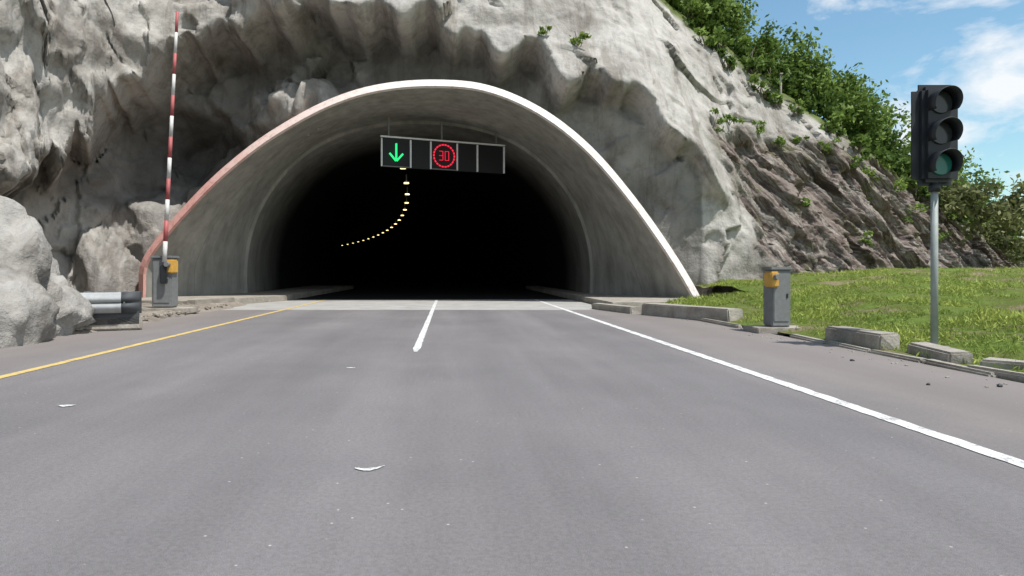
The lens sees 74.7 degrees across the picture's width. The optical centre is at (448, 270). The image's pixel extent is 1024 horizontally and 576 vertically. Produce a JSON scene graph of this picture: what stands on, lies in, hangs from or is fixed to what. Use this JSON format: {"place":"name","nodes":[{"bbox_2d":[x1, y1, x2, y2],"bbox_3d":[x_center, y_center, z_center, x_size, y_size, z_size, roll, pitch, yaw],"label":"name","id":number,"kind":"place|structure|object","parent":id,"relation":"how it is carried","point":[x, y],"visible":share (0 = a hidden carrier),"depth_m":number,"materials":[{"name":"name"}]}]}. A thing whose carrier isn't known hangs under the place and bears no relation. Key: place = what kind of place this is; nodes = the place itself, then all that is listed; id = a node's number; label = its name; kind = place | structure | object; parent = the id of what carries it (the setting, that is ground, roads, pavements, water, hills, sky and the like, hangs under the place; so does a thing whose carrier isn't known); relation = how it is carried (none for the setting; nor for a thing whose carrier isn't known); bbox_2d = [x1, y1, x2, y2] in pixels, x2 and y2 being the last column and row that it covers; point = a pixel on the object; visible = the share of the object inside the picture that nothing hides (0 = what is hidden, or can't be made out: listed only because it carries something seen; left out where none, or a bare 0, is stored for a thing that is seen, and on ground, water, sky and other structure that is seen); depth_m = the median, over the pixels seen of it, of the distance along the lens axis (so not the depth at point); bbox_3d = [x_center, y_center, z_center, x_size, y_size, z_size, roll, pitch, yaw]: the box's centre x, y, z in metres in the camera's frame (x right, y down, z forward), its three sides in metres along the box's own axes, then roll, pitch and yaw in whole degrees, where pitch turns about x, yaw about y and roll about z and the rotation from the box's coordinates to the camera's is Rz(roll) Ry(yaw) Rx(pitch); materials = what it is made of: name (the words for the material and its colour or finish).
{"place":"outdoors","nodes":[
{"label":"outdoors","id":0,"kind":"place"},
{"bbox_2d":[65,301,246,335],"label":"dirt verge","id":1,"kind":"structure","parent":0,"point":[202,310],"depth_m":17.55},
{"bbox_2d":[0,195,95,347],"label":"boulder","id":2,"kind":"object","parent":1,"relation":"on","point":[41,300],"visible":0.48,"depth_m":10.43,"materials":[{"name":"stone"}]},
{"bbox_2d":[71,220,140,292],"bbox_3d":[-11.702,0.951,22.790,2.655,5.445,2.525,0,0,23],"label":"boulder","id":3,"kind":"object","parent":1,"relation":"on","point":[106,260],"visible":0.34,"depth_m":21.97,"materials":[{"name":"stone"}]},
{"bbox_2d":[75,303,227,330],"bbox_3d":[-8.219,1.018,14.470,3.766,0.170,11.064,0,0,0],"label":"rubble","id":4,"kind":"object","parent":1,"relation":"on","point":[155,314],"visible":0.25,"depth_m":15.82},
{"bbox_2d":[142,11,197,313],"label":"barrier gate","id":5,"kind":"structure","parent":1,"relation":"on","point":[164,281],"depth_m":16.38,"materials":[{"name":"metal"},{"name":"red and white paint"},{"name":"orange paint"}]},
{"bbox_2d":[153,265,169,302],"bbox_3d":[-7.100,0.330,16.485,0.400,0.950,0.020,0,0,0],"label":"door","id":6,"kind":"structure","parent":5,"relation":"in","point":[161,292],"depth_m":16.48,"materials":[{"name":"grey metal"}]},
{"bbox_2d":[142,285,353,303],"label":"walkway","id":7,"kind":"structure","parent":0,"point":[286,294],"depth_m":24.92,"materials":[{"name":"concrete"}]},
{"bbox_2d":[293,275,571,299],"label":"tunnel road","id":8,"kind":"structure","parent":0,"point":[381,288],"depth_m":34.78,"materials":[{"name":"black asphalt"}]},
{"bbox_2d":[0,310,1023,575],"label":"road","id":9,"kind":"structure","parent":0,"point":[526,442],"depth_m":4.01,"materials":[{"name":"grey asphalt"}]},
{"bbox_2d":[81,290,142,330],"bbox_3d":[-7.567,0.748,11.569,4.100,0.745,0.501,0,0,-24],"label":"metal guardrail","id":10,"kind":"object","parent":9,"relation":"on","point":[121,310],"visible":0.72,"depth_m":12.09,"materials":[{"name":"metal"}]},
{"bbox_2d":[0,300,323,378],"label":"yellow edge line","id":11,"kind":"object","parent":9,"relation":"on","point":[41,367],"visible":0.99,"depth_m":9.29,"materials":[{"name":"paint"}]},
{"bbox_2d":[142,297,234,318],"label":"concrete kerb","id":12,"kind":"structure","parent":9,"relation":"on","point":[207,301],"depth_m":19.78,"materials":[{"name":"grey concrete"}]},
{"bbox_2d":[222,300,595,309],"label":"concrete slab","id":13,"kind":"structure","parent":9,"relation":"on","point":[440,305],"depth_m":20.91,"materials":[{"name":"grey concrete"}]},
{"bbox_2d":[413,300,437,351],"bbox_3d":[-0.450,1.095,17.000,0.114,0.001,16.000,0,0,0],"label":"lane marking","id":14,"kind":"object","parent":9,"relation":"on","point":[418,343],"visible":0.99,"depth_m":12.06,"materials":[{"name":"white paint"}]},
{"bbox_2d":[743,267,798,334],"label":"control cabinet","id":15,"kind":"structure","parent":9,"relation":"on","point":[776,300],"depth_m":11.72,"materials":[{"name":"metal"},{"name":"orange paint"}]},
{"bbox_2d":[774,277,788,321],"bbox_3d":[5.850,0.510,11.728,0.272,0.779,0.016,0,0,0],"label":"door","id":16,"kind":"structure","parent":15,"relation":"in","point":[781,303],"depth_m":11.72,"materials":[{"name":"grey metal"}]},
{"bbox_2d":[536,300,1023,467],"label":"white edge line","id":17,"kind":"object","parent":9,"relation":"on","point":[977,448],"visible":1,"depth_m":5.25,"materials":[{"name":"paint"}]},
{"bbox_2d":[682,319,1007,387],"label":"roadside gravel","id":18,"kind":"structure","parent":9,"relation":"on","point":[847,350],"depth_m":8.97,"materials":[{"name":"grey gravel"}]},
{"bbox_2d":[0,0,1023,296],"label":"rock hillside","id":19,"kind":"structure","parent":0,"point":[632,92],"depth_m":23.97,"materials":[{"name":"grey stone"}]},
{"bbox_2d":[538,26,551,35],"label":"rock plant","id":20,"kind":"object","parent":19,"relation":"on","point":[542,30],"visible":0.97,"depth_m":23.11,"materials":[{"name":"green plant"}]},
{"bbox_2d":[569,31,591,45],"bbox_3d":[4.558,-7.997,23.211,0.785,0.611,0.479,0,0,0],"label":"rock plant","id":21,"kind":"object","parent":19,"relation":"on","point":[583,35],"visible":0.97,"depth_m":23.11,"materials":[{"name":"green plant"}]},
{"bbox_2d":[709,107,725,132],"bbox_3d":[10.129,-5.783,25.678,1.307,1.004,0.378,0,0,-13],"label":"rock plant","id":22,"kind":"object","parent":19,"relation":"on","point":[721,120],"visible":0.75,"depth_m":25.67,"materials":[{"name":"green plant"}]},
{"bbox_2d":[722,112,744,125],"bbox_3d":[11.213,-6.003,26.578,1.127,0.623,0.389,0,0,19],"label":"rock plant","id":23,"kind":"object","parent":19,"relation":"on","point":[731,117],"visible":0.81,"depth_m":26.50,"materials":[{"name":"green plant"}]},
{"bbox_2d":[752,120,766,134],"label":"rock plant","id":24,"kind":"object","parent":19,"relation":"on","point":[760,127],"visible":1,"depth_m":27.52,"materials":[{"name":"green plant"}]},
{"bbox_2d":[772,136,786,148],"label":"rock plant","id":25,"kind":"object","parent":19,"relation":"on","point":[780,140],"visible":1,"depth_m":27.83,"materials":[{"name":"green plant"}]},
{"bbox_2d":[792,135,809,144],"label":"rock plant","id":26,"kind":"object","parent":19,"relation":"on","point":[796,139],"visible":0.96,"depth_m":28.90,"materials":[{"name":"green plant"}]},
{"bbox_2d":[801,196,810,206],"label":"rock plant","id":27,"kind":"object","parent":19,"relation":"on","point":[806,203],"visible":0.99,"depth_m":26.29,"materials":[{"name":"green plant"}]},
{"bbox_2d":[817,138,841,155],"bbox_3d":[16.386,-5.374,28.825,1.075,0.760,0.462,0,0,-16],"label":"rock plant","id":28,"kind":"object","parent":19,"relation":"on","point":[827,147],"visible":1,"depth_m":28.79,"materials":[{"name":"green plant"}]},
{"bbox_2d":[665,0,1023,254],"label":"ridge shrubs","id":29,"kind":"object","parent":19,"relation":"on","point":[845,105],"visible":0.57,"depth_m":30.96,"materials":[{"name":"green plant"}]},
{"bbox_2d":[849,155,868,169],"bbox_3d":[17.732,-4.693,29.009,0.856,0.626,0.476,0,0,17],"label":"rock plant","id":30,"kind":"object","parent":19,"relation":"on","point":[859,161],"visible":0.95,"depth_m":28.93,"materials":[{"name":"green plant"}]},
{"bbox_2d":[860,230,875,245],"bbox_3d":[17.064,-1.288,27.236,0.580,0.711,0.413,0,0,-28],"label":"rock plant","id":31,"kind":"object","parent":19,"relation":"on","point":[866,234],"visible":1,"depth_m":27.25,"materials":[{"name":"green plant"}]},
{"bbox_2d":[861,164,881,181],"bbox_3d":[18.988,-4.365,30.085,1.074,0.856,0.511,0,0,-16],"label":"rock plant","id":32,"kind":"object","parent":19,"relation":"on","point":[864,170],"visible":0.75,"depth_m":30.03,"materials":[{"name":"green plant"}]},
{"bbox_2d":[893,176,907,192],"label":"rock plant","id":33,"kind":"object","parent":19,"relation":"on","point":[903,187],"visible":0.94,"depth_m":30.52,"materials":[{"name":"green plant"}]},
{"bbox_2d":[903,203,928,222],"bbox_3d":[21.240,-2.548,30.478,1.343,1.108,0.503,0,0,0],"label":"rock plant","id":34,"kind":"object","parent":19,"relation":"on","point":[919,205],"visible":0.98,"depth_m":30.41,"materials":[{"name":"green plant"}]},
{"bbox_2d":[938,228,951,242],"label":"rock plant","id":35,"kind":"object","parent":19,"relation":"on","point":[941,237],"visible":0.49,"depth_m":30.64,"materials":[{"name":"green plant"}]},
{"bbox_2d":[526,286,685,309],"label":"walkway","id":36,"kind":"structure","parent":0,"point":[627,300],"depth_m":22.65,"materials":[{"name":"concrete"}]},
{"bbox_2d":[675,268,1023,372],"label":"grass verge","id":37,"kind":"object","parent":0,"point":[993,301],"depth_m":14.07,"materials":[{"name":"green plant"}]},
{"bbox_2d":[911,85,962,346],"bbox_3d":[6.550,-0.670,8.905,0.620,3.660,0.450,0,0,0],"label":"traffic light","id":38,"kind":"object","parent":37,"relation":"on","point":[936,135],"visible":0.92,"depth_m":8.94,"materials":[{"name":"black metal"}]},
{"bbox_2d":[917,173,1023,264],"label":"scrub thicket","id":39,"kind":"object","parent":37,"relation":"on","point":[1007,216],"visible":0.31,"depth_m":30.79,"materials":[{"name":"green plant"}]},
{"bbox_2d":[724,0,1023,237],"label":"sky","id":40,"kind":"structure","parent":0,"point":[976,47],"materials":[{"name":"blue"}]},
{"bbox_2d":[850,359,1002,386],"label":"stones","id":41,"kind":"object","parent":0,"point":[999,385],"visible":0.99,"depth_m":6.30,"materials":[{"name":"grey stone"}]},
{"label":"ground","id":42,"kind":"structure","parent":0,"visible":0},
{"bbox_2d":[139,80,699,297],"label":"tunnel portal","id":43,"kind":"object","parent":42,"relation":"on","point":[557,204],"visible":0.98,"depth_m":27.25,"materials":[{"name":"concrete"}]},
{"bbox_2d":[341,168,409,245],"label":"tunnel lamp row","id":44,"kind":"object","parent":43,"relation":"attached to","point":[406,182],"visible":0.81,"depth_m":48.97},
{"bbox_2d":[380,117,504,173],"bbox_3d":[-0.170,-4.747,25.483,5.100,1.855,0.220,0,0,-22],"label":"lane control sign","id":45,"kind":"object","parent":43,"relation":"attached to","point":[423,154],"visible":0.99,"depth_m":25.39,"materials":[{"name":"black metal"}]},
{"bbox_2d":[591,303,1023,382],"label":"concrete kerb","id":46,"kind":"structure","parent":42,"relation":"on","point":[846,337],"depth_m":9.20,"materials":[{"name":"grey concrete"}]}
]}

